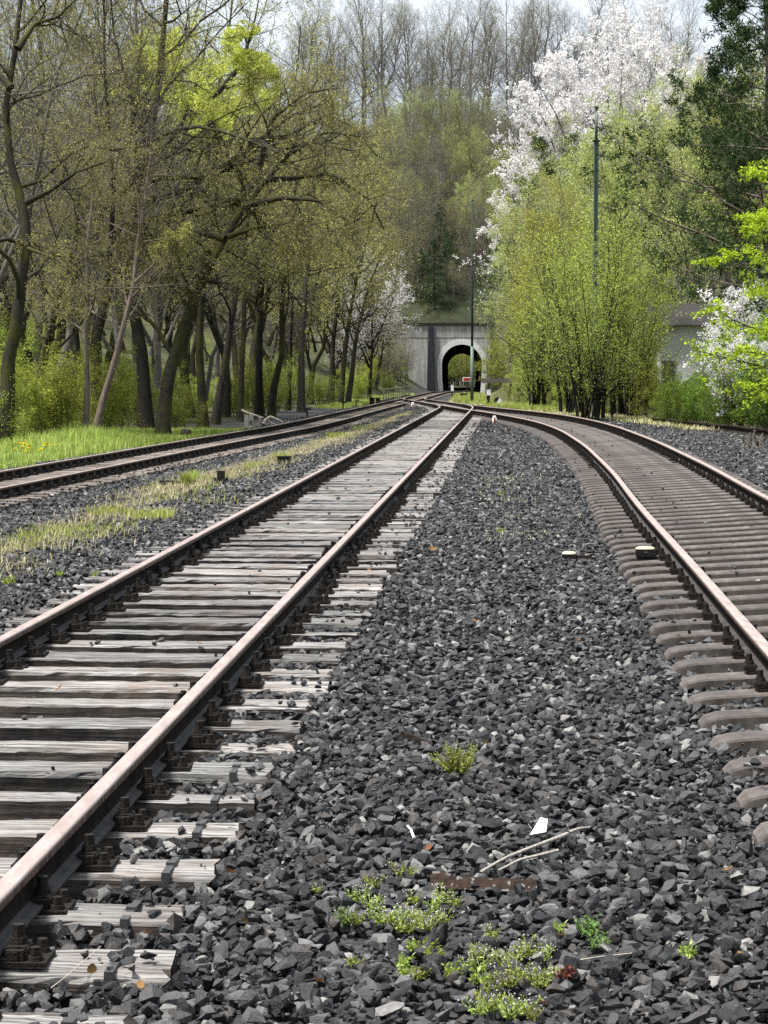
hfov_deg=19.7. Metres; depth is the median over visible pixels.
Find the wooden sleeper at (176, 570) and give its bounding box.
[99,558,388,583]
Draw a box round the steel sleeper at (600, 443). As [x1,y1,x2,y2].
[553,435,657,448]
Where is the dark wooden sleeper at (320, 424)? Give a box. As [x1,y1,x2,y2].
[302,421,354,425]
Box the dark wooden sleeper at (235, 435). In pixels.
[233,434,301,438]
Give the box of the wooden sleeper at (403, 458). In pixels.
[331,452,457,459]
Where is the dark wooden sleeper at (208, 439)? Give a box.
[207,438,279,444]
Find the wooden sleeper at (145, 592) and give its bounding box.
[58,578,380,599]
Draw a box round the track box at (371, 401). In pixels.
[369,398,374,404]
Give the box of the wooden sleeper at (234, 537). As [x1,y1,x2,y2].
[171,527,412,541]
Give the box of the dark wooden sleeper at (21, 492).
[14,487,51,498]
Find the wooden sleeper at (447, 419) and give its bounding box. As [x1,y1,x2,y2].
[411,416,480,419]
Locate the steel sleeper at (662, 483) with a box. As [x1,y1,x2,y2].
[584,472,745,490]
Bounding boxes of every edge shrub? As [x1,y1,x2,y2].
[498,365,525,402]
[505,361,519,390]
[509,359,544,403]
[531,360,568,406]
[546,364,577,409]
[585,373,617,413]
[606,364,657,413]
[623,353,680,417]
[629,341,657,402]
[647,380,672,417]
[653,370,692,420]
[655,365,716,423]
[661,371,692,400]
[666,371,697,419]
[681,373,733,424]
[683,362,710,421]
[688,371,732,420]
[690,330,765,427]
[693,362,755,425]
[701,303,765,372]
[711,314,762,373]
[725,311,767,427]
[728,353,767,427]
[729,354,767,428]
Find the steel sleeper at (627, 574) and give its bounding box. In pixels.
[623,553,767,578]
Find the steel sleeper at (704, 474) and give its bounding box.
[581,470,740,488]
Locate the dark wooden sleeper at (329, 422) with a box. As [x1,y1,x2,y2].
[310,419,361,422]
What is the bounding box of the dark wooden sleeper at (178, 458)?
[107,455,200,463]
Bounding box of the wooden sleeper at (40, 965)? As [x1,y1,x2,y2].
[0,922,177,1010]
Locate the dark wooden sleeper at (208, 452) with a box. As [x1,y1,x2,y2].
[143,449,228,456]
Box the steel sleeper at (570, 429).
[532,424,597,433]
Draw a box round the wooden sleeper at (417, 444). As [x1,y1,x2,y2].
[359,439,465,445]
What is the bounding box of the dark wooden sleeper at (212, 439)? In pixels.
[210,437,282,443]
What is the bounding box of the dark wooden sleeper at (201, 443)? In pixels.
[199,440,272,445]
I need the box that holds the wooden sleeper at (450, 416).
[432,413,473,416]
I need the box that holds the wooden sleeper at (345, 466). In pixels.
[311,463,453,472]
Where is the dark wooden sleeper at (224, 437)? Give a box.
[223,435,291,440]
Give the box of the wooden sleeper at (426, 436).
[376,432,470,436]
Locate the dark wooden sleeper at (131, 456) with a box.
[127,451,214,459]
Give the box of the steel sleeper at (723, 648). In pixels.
[663,624,757,661]
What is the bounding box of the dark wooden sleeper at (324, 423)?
[305,420,357,424]
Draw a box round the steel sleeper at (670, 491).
[586,479,760,500]
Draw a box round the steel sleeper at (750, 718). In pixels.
[697,708,767,729]
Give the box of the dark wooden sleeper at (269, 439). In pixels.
[216,437,286,442]
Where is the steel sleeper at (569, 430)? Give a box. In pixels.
[533,424,599,434]
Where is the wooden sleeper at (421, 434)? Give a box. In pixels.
[385,430,458,434]
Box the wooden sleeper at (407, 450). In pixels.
[349,445,462,451]
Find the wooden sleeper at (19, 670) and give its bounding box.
[0,649,333,681]
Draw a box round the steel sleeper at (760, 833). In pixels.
[752,821,767,845]
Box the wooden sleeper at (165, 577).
[84,564,382,584]
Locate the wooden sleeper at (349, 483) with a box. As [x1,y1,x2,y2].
[283,475,444,484]
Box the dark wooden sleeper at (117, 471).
[35,467,142,476]
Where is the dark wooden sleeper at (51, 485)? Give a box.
[47,481,80,491]
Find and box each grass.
[0,411,420,605]
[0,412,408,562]
[0,419,249,468]
[313,393,414,408]
[326,396,430,418]
[449,388,711,427]
[449,391,761,429]
[449,471,580,539]
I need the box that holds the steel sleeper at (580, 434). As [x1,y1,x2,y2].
[540,427,610,439]
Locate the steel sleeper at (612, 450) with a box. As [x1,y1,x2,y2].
[561,442,673,457]
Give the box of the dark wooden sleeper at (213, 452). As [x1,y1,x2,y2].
[149,448,233,454]
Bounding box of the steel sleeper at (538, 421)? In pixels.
[505,416,561,424]
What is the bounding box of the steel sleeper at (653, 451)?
[565,445,684,458]
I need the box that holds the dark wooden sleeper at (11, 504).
[0,502,20,507]
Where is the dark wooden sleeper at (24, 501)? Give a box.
[0,491,31,503]
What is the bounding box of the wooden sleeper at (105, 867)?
[0,833,219,902]
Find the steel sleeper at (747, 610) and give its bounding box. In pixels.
[646,592,767,619]
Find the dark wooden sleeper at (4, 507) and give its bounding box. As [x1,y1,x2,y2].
[0,504,8,510]
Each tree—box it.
[0,0,99,356]
[0,0,122,276]
[0,0,151,375]
[0,0,163,372]
[0,0,175,441]
[0,0,192,285]
[0,0,194,353]
[0,0,196,414]
[0,0,251,374]
[0,1,131,321]
[0,1,200,426]
[0,2,265,376]
[0,9,100,360]
[0,11,79,401]
[0,60,81,297]
[0,101,52,333]
[0,145,126,431]
[2,0,377,431]
[13,101,122,355]
[17,125,70,339]
[37,19,272,429]
[38,0,236,422]
[41,0,267,416]
[44,80,243,371]
[49,0,241,391]
[61,80,175,356]
[80,20,302,426]
[91,0,333,417]
[93,1,267,375]
[94,174,125,352]
[124,59,351,378]
[128,113,175,368]
[141,50,358,424]
[143,49,246,378]
[144,135,312,400]
[153,51,336,408]
[158,0,387,412]
[164,80,290,379]
[174,76,296,390]
[185,55,331,421]
[192,62,338,418]
[197,76,370,418]
[197,139,239,378]
[204,71,324,366]
[205,273,330,387]
[213,123,324,366]
[220,226,344,358]
[224,108,392,412]
[224,143,373,356]
[239,160,348,394]
[240,203,330,399]
[250,281,287,379]
[257,136,357,348]
[261,140,353,410]
[266,196,359,398]
[270,0,348,103]
[273,0,328,87]
[284,1,369,99]
[286,102,421,404]
[288,0,360,156]
[293,315,380,371]
[295,38,360,136]
[298,147,419,397]
[300,135,386,337]
[307,184,419,403]
[309,183,402,393]
[314,2,377,132]
[314,209,409,402]
[315,246,422,397]
[318,162,432,403]
[323,0,407,132]
[332,0,406,147]
[337,73,379,138]
[341,0,410,116]
[347,0,425,126]
[348,117,364,156]
[351,76,413,141]
[354,224,429,389]
[356,199,436,381]
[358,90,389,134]
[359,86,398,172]
[360,130,398,209]
[362,158,379,195]
[364,132,383,174]
[366,171,418,242]
[367,78,407,126]
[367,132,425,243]
[370,107,404,169]
[371,0,443,151]
[371,124,396,186]
[372,1,437,114]
[372,104,407,151]
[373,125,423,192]
[374,0,439,127]
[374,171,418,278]
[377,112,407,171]
[383,1,465,128]
[383,96,400,132]
[385,124,433,191]
[388,16,463,115]
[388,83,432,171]
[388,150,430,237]
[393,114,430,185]
[394,88,430,130]
[396,0,478,126]
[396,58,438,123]
[397,168,425,224]
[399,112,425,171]
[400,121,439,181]
[401,163,452,260]
[404,120,439,174]
[405,72,442,143]
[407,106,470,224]
[414,0,495,117]
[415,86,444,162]
[418,89,442,129]
[421,0,506,137]
[421,133,474,213]
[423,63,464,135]
[423,87,468,142]
[425,91,486,168]
[427,0,496,96]
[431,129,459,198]
[432,98,468,138]
[433,123,457,173]
[439,114,495,194]
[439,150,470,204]
[440,0,528,115]
[441,169,489,262]
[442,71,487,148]
[445,138,469,199]
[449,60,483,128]
[450,89,472,126]
[450,171,486,216]
[453,0,519,109]
[455,20,519,143]
[455,117,472,149]
[455,176,484,249]
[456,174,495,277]
[457,65,506,138]
[462,124,495,183]
[469,83,495,134]
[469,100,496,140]
[470,0,553,144]
[470,178,526,316]
[470,184,506,245]
[471,0,544,136]
[471,126,491,165]
[473,96,514,166]
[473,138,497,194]
[473,153,585,344]
[474,133,591,347]
[475,213,533,384]
[478,143,519,203]
[478,185,560,334]
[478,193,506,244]
[478,200,497,251]
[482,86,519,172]
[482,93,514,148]
[482,275,519,363]
[483,175,504,223]
[484,116,533,187]
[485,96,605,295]
[488,69,534,148]
[489,140,609,330]
[490,111,512,153]
[491,10,551,147]
[494,242,556,401]
[498,53,548,133]
[499,0,574,133]
[506,171,605,328]
[507,0,583,133]
[520,126,538,141]
[526,71,557,133]
[529,0,586,97]
[532,0,600,87]
[537,111,643,300]
[543,0,626,82]
[551,49,682,331]
[556,101,657,302]
[557,1,611,90]
[563,74,701,343]
[567,128,670,299]
[576,0,640,76]
[578,0,767,308]
[582,0,650,64]
[591,0,767,319]
[598,88,705,303]
[608,42,760,307]
[628,0,681,67]
[629,68,764,303]
[634,86,719,303]
[637,5,692,75]
[642,69,762,339]
[650,74,735,303]
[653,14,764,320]
[654,1,712,71]
[658,0,721,98]
[667,41,764,293]
[667,45,764,329]
[684,157,767,408]
[698,249,767,390]
[723,207,767,346]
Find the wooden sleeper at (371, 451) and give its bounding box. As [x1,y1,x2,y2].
[342,448,461,454]
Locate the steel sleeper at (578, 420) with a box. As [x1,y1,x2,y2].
[519,419,579,429]
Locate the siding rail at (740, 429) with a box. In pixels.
[651,417,767,436]
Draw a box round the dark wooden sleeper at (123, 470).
[43,466,148,474]
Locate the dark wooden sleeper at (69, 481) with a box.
[0,477,96,487]
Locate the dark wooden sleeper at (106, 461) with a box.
[101,456,194,464]
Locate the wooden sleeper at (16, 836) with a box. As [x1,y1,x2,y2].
[0,796,246,859]
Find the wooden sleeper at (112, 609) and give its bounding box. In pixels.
[22,594,371,625]
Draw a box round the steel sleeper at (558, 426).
[524,420,583,428]
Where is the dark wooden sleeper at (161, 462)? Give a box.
[89,458,183,466]
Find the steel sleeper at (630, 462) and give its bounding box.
[570,453,702,469]
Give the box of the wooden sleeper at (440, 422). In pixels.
[404,419,477,422]
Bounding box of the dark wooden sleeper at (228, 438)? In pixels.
[227,435,294,439]
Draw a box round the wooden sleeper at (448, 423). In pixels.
[420,420,478,424]
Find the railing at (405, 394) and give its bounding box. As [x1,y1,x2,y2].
[383,386,410,399]
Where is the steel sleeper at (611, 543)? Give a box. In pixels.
[606,526,767,546]
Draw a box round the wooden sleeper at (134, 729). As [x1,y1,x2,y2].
[0,700,304,743]
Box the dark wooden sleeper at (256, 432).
[255,430,318,435]
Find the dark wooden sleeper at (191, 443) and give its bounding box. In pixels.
[189,441,265,446]
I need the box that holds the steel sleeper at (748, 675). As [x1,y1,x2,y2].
[679,653,756,690]
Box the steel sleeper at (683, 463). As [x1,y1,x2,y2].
[575,459,716,476]
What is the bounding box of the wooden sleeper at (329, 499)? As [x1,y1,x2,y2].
[246,491,431,501]
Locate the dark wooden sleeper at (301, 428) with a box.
[285,425,341,429]
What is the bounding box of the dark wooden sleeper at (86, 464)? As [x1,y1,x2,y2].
[83,459,178,467]
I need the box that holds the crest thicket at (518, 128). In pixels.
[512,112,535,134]
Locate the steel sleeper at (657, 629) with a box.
[648,602,767,638]
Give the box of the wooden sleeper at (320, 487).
[272,479,441,489]
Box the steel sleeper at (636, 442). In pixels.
[555,437,659,450]
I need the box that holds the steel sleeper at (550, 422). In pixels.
[512,418,568,425]
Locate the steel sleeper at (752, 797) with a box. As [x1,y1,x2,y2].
[736,785,767,808]
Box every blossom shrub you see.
[683,271,767,378]
[689,316,767,425]
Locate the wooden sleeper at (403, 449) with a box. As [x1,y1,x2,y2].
[352,444,462,449]
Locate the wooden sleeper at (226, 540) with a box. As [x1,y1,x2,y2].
[160,531,408,548]
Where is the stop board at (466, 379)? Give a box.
[460,377,469,395]
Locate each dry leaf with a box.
[87,963,96,973]
[137,980,143,988]
[226,868,235,872]
[425,844,431,849]
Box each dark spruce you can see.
[403,245,420,284]
[410,248,439,303]
[418,239,458,315]
[427,202,463,266]
[430,233,464,288]
[444,229,465,270]
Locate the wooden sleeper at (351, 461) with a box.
[318,459,454,466]
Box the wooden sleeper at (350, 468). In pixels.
[315,462,453,470]
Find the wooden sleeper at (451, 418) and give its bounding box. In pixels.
[413,415,481,418]
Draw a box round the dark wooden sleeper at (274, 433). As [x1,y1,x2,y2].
[259,430,320,433]
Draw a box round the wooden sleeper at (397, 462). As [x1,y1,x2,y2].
[327,456,454,463]
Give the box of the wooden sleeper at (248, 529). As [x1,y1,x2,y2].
[186,519,413,533]
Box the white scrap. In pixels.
[530,817,547,834]
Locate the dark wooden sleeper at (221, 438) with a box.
[220,436,289,441]
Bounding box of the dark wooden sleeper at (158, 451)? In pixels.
[154,447,237,453]
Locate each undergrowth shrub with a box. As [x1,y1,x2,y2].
[0,305,42,391]
[0,332,55,438]
[0,361,75,430]
[0,374,37,436]
[15,353,97,436]
[15,360,83,420]
[20,342,93,435]
[27,318,61,350]
[42,339,61,367]
[47,395,97,430]
[48,346,83,411]
[70,336,144,430]
[90,360,136,426]
[111,380,159,427]
[122,358,150,411]
[125,368,162,415]
[149,359,196,415]
[151,390,188,428]
[152,379,209,427]
[179,392,209,413]
[189,373,218,408]
[190,339,212,365]
[215,366,254,415]
[231,355,288,417]
[245,348,249,371]
[263,351,296,411]
[263,380,290,411]
[277,371,319,406]
[282,363,297,385]
[296,374,346,404]
[314,376,328,397]
[336,368,358,396]
[345,366,371,399]
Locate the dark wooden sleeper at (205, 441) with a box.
[204,439,276,444]
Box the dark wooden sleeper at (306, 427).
[289,424,344,429]
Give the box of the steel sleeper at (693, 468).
[579,464,727,481]
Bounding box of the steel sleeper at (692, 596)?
[639,583,767,618]
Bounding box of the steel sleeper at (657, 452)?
[565,447,685,462]
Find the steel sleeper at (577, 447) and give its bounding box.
[559,441,671,455]
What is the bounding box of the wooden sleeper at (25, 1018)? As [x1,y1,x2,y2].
[0,1011,137,1023]
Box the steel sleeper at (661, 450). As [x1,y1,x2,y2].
[567,448,689,462]
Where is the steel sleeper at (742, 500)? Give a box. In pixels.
[593,492,745,515]
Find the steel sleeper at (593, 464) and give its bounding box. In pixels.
[572,456,707,472]
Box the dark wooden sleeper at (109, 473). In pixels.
[25,469,134,478]
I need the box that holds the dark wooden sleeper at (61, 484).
[0,479,89,489]
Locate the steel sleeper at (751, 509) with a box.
[595,499,757,523]
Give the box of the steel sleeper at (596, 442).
[552,435,654,447]
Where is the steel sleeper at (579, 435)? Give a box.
[543,429,614,440]
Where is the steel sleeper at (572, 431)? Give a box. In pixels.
[535,425,601,434]
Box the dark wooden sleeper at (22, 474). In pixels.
[18,470,127,480]
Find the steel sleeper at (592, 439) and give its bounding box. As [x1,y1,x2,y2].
[549,432,647,444]
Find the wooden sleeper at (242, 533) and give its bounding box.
[179,523,414,538]
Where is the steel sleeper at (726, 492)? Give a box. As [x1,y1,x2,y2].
[588,484,767,506]
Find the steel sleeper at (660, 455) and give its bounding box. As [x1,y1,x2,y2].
[567,449,691,463]
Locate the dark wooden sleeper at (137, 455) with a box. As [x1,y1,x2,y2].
[132,451,219,458]
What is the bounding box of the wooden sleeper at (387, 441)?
[361,439,466,445]
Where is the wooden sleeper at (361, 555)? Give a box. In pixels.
[133,541,397,559]
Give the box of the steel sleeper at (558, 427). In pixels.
[525,421,588,431]
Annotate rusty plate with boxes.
[427,871,538,891]
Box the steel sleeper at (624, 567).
[618,547,767,572]
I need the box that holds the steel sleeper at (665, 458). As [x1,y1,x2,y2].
[569,452,698,468]
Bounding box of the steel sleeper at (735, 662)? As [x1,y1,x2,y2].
[670,637,767,675]
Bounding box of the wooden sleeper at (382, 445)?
[356,442,465,448]
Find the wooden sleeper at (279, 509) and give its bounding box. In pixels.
[223,502,427,513]
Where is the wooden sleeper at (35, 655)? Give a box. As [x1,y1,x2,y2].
[17,637,340,668]
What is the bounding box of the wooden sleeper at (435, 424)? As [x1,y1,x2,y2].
[401,422,477,424]
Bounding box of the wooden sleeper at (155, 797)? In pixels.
[0,767,261,821]
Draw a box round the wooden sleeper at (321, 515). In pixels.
[218,505,425,518]
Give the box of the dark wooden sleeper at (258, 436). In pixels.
[243,432,308,438]
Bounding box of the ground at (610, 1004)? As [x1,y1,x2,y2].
[0,244,767,1023]
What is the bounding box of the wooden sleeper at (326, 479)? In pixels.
[286,473,444,481]
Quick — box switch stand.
[478,387,500,405]
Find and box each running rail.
[0,390,455,479]
[0,390,468,496]
[0,396,473,957]
[0,397,440,667]
[421,402,767,685]
[448,402,767,509]
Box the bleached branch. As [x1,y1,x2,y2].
[241,409,283,425]
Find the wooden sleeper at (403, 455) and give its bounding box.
[338,449,459,455]
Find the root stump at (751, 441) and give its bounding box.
[741,430,765,447]
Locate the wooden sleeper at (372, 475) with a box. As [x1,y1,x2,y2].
[297,468,448,476]
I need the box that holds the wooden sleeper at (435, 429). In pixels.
[393,426,474,429]
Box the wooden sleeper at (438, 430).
[409,427,474,431]
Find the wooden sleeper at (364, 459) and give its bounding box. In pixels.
[330,453,456,461]
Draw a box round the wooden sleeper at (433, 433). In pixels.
[403,429,472,434]
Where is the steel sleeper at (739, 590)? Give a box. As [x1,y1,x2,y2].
[636,574,767,601]
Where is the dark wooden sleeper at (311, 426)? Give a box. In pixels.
[292,423,347,427]
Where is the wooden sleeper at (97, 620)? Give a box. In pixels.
[4,604,362,631]
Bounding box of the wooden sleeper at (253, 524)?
[197,515,419,530]
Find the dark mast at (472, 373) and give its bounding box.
[470,199,473,400]
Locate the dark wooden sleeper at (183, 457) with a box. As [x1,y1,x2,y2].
[116,454,205,461]
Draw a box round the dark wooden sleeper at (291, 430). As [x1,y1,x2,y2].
[276,426,334,431]
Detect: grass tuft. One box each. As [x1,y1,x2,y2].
[86,505,134,516]
[124,506,175,519]
[173,469,199,485]
[187,468,199,476]
[244,460,259,468]
[272,452,293,458]
[325,431,347,437]
[351,424,371,430]
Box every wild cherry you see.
[452,138,543,317]
[481,54,638,322]
[500,0,696,334]
[559,0,710,313]
[581,0,725,302]
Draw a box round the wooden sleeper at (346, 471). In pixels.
[308,465,451,473]
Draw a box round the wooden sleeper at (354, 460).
[322,457,454,464]
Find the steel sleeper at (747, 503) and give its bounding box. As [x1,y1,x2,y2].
[594,496,756,520]
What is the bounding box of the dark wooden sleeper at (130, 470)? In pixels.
[51,464,155,473]
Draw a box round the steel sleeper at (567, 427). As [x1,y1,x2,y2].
[528,422,590,431]
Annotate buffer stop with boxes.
[481,376,512,398]
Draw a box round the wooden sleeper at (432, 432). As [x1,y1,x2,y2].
[384,428,472,432]
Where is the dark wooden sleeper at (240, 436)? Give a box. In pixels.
[238,433,304,437]
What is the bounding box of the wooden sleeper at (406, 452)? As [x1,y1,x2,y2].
[341,447,458,453]
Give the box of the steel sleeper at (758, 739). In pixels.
[708,730,767,756]
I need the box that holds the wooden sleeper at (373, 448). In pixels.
[345,446,461,452]
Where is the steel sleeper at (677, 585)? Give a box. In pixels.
[633,567,767,593]
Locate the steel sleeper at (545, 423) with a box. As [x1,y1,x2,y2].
[513,418,571,427]
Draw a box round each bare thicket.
[325,168,404,239]
[340,130,379,181]
[340,326,403,385]
[344,139,404,191]
[354,318,393,355]
[361,120,406,170]
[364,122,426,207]
[366,198,414,248]
[366,210,430,292]
[367,309,411,360]
[367,327,408,385]
[369,189,416,238]
[377,197,423,258]
[379,332,417,381]
[386,334,422,377]
[389,217,459,300]
[399,167,442,216]
[401,126,431,176]
[402,143,452,201]
[403,145,437,191]
[403,185,458,269]
[406,168,466,252]
[418,161,456,219]
[423,243,477,298]
[424,115,457,171]
[430,146,456,200]
[432,108,494,163]
[439,173,475,236]
[445,207,493,280]
[449,202,479,247]
[452,200,506,285]
[461,191,495,259]
[463,130,504,201]
[465,167,500,226]
[466,118,504,176]
[473,149,520,225]
[475,131,514,171]
[475,324,516,378]
[476,128,520,202]
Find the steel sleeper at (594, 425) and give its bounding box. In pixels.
[530,423,595,432]
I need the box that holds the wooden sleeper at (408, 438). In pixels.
[372,433,454,438]
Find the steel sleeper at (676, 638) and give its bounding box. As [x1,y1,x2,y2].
[655,612,767,646]
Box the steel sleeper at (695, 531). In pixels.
[604,521,767,540]
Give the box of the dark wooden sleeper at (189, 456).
[121,453,210,460]
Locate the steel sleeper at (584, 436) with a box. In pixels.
[544,429,616,440]
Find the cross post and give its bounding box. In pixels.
[213,471,228,483]
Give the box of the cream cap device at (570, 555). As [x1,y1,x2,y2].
[562,551,613,560]
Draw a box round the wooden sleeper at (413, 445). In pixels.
[357,440,464,445]
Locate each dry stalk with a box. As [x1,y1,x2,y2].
[51,946,100,988]
[580,953,631,960]
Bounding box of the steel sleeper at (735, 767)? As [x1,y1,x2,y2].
[722,755,767,788]
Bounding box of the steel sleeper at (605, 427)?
[537,426,606,436]
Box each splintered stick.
[479,832,568,873]
[497,849,558,871]
[566,826,589,834]
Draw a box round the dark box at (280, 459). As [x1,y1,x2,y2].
[277,456,291,463]
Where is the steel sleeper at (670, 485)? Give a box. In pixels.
[584,474,750,494]
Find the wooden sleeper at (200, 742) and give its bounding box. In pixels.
[0,720,296,761]
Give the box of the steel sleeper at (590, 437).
[547,431,620,441]
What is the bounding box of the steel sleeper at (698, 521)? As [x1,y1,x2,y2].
[599,506,767,532]
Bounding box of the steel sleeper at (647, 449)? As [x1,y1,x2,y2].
[562,443,677,457]
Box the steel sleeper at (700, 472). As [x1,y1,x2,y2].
[580,468,736,486]
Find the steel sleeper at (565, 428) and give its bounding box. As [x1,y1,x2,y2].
[528,422,592,432]
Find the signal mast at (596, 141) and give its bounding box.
[590,106,599,408]
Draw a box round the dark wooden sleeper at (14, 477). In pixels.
[8,472,120,482]
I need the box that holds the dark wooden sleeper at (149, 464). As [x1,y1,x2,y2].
[73,461,173,469]
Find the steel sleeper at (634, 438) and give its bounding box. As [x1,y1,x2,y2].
[554,436,635,450]
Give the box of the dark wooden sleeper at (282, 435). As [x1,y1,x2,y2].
[231,434,297,439]
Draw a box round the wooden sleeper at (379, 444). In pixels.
[352,443,463,449]
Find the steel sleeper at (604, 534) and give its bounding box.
[600,518,767,537]
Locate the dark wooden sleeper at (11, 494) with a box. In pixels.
[3,489,41,499]
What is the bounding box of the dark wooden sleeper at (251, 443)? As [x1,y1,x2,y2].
[193,440,268,445]
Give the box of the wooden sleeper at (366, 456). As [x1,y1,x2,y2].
[335,451,459,459]
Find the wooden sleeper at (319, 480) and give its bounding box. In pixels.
[280,477,443,487]
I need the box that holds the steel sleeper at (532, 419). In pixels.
[497,415,551,422]
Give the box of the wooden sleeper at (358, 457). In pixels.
[327,455,456,462]
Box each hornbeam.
[448,356,459,386]
[449,354,464,385]
[450,354,469,386]
[455,355,469,385]
[456,355,469,385]
[462,354,475,379]
[489,303,555,402]
[490,193,661,412]
[498,281,581,405]
[512,260,590,405]
[515,228,658,420]
[517,191,669,412]
[525,206,685,418]
[542,157,698,416]
[586,246,679,416]
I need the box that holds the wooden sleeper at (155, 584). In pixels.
[72,571,382,592]
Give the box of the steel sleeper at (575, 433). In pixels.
[539,427,608,438]
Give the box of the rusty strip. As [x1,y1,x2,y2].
[400,731,431,743]
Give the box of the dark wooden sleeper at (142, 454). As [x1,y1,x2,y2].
[138,450,224,457]
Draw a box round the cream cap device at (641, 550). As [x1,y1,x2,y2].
[635,546,654,560]
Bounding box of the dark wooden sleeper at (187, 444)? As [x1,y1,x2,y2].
[186,442,261,448]
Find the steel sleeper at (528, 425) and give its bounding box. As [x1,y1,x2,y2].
[517,419,577,427]
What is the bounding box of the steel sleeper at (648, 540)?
[609,531,767,553]
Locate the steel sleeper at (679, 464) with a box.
[574,458,712,474]
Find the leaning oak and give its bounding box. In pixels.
[77,34,413,434]
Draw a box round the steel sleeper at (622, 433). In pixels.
[547,431,623,443]
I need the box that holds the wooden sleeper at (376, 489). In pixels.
[271,482,440,491]
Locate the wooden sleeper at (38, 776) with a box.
[0,742,273,791]
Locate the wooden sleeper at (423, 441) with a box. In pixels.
[366,437,466,442]
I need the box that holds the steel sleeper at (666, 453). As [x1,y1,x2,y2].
[568,450,696,466]
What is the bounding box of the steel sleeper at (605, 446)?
[557,438,665,451]
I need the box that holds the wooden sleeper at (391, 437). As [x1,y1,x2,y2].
[369,436,467,441]
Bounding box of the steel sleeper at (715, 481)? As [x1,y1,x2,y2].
[585,477,754,497]
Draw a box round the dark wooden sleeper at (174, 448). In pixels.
[171,444,250,451]
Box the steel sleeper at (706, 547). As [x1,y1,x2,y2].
[614,536,767,556]
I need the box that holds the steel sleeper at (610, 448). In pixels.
[559,440,670,453]
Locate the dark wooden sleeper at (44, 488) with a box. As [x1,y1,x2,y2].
[35,483,72,493]
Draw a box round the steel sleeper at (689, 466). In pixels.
[577,463,724,479]
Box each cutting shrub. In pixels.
[355,353,381,393]
[378,368,400,392]
[391,358,410,379]
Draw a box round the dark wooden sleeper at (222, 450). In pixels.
[160,446,242,453]
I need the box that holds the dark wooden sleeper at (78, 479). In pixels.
[0,475,105,485]
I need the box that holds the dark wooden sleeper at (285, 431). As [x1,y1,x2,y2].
[270,427,329,431]
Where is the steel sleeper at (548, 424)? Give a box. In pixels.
[515,418,574,427]
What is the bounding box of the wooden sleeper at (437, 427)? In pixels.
[395,423,476,427]
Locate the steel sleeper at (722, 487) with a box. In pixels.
[586,481,763,501]
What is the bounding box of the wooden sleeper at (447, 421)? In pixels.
[423,418,478,421]
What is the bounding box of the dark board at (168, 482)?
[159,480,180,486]
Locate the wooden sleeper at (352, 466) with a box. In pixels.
[316,460,453,468]
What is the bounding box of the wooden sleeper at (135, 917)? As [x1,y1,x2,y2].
[25,875,183,948]
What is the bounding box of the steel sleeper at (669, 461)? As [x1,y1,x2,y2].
[570,454,704,470]
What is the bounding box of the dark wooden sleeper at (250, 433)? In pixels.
[249,431,313,436]
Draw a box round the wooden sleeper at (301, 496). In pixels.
[252,489,433,499]
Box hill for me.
[1,134,732,333]
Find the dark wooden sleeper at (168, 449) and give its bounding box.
[165,445,245,451]
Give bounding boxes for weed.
[2,574,15,584]
[310,882,323,892]
[331,905,356,925]
[334,906,364,925]
[344,881,373,903]
[344,955,364,965]
[361,893,387,912]
[363,874,385,887]
[367,903,401,925]
[375,905,396,920]
[383,911,422,933]
[385,860,417,877]
[389,907,418,926]
[393,902,418,917]
[394,906,420,918]
[394,952,415,969]
[399,964,417,974]
[403,889,420,904]
[405,938,420,950]
[411,965,432,980]
[412,906,442,921]
[412,907,446,930]
[422,937,438,946]
[422,945,445,955]
[423,894,446,911]
[427,738,477,774]
[432,882,454,902]
[433,908,456,923]
[441,961,465,977]
[444,891,464,905]
[458,946,496,973]
[458,995,488,1015]
[467,939,492,960]
[468,965,491,984]
[472,985,509,1011]
[479,979,502,993]
[479,993,506,1014]
[481,923,501,938]
[490,949,524,968]
[490,965,528,987]
[493,993,531,1019]
[495,943,525,960]
[501,955,531,979]
[506,989,545,1015]
[512,933,545,960]
[519,963,560,989]
[523,1003,546,1020]
[529,963,561,980]
[534,941,557,961]
[553,920,566,933]
[553,963,576,979]
[574,913,601,937]
[588,931,612,949]
[678,940,696,958]
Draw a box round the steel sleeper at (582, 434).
[542,428,612,439]
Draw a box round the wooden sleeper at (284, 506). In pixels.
[231,499,429,510]
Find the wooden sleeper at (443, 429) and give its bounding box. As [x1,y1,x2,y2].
[394,425,475,429]
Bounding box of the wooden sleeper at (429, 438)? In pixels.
[394,434,468,439]
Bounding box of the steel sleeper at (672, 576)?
[627,560,767,586]
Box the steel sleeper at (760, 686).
[686,669,767,711]
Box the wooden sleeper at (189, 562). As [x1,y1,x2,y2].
[118,552,399,573]
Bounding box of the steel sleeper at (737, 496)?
[592,489,740,513]
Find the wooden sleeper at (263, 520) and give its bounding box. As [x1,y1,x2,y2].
[205,512,423,526]
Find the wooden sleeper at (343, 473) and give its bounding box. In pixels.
[303,466,450,474]
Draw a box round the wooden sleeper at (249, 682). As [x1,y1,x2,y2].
[0,664,329,701]
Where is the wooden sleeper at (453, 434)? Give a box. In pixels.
[374,433,469,437]
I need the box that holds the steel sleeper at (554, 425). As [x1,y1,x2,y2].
[520,420,581,429]
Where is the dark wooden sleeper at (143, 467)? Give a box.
[67,462,166,471]
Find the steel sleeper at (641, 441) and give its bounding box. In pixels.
[558,439,664,452]
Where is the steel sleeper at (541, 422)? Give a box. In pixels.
[509,417,566,425]
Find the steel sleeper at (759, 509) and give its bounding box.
[598,502,763,529]
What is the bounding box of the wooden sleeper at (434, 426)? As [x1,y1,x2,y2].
[396,422,476,426]
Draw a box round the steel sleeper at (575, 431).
[536,425,603,435]
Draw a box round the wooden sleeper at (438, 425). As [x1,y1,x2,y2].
[399,423,476,425]
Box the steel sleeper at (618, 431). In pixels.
[546,430,619,440]

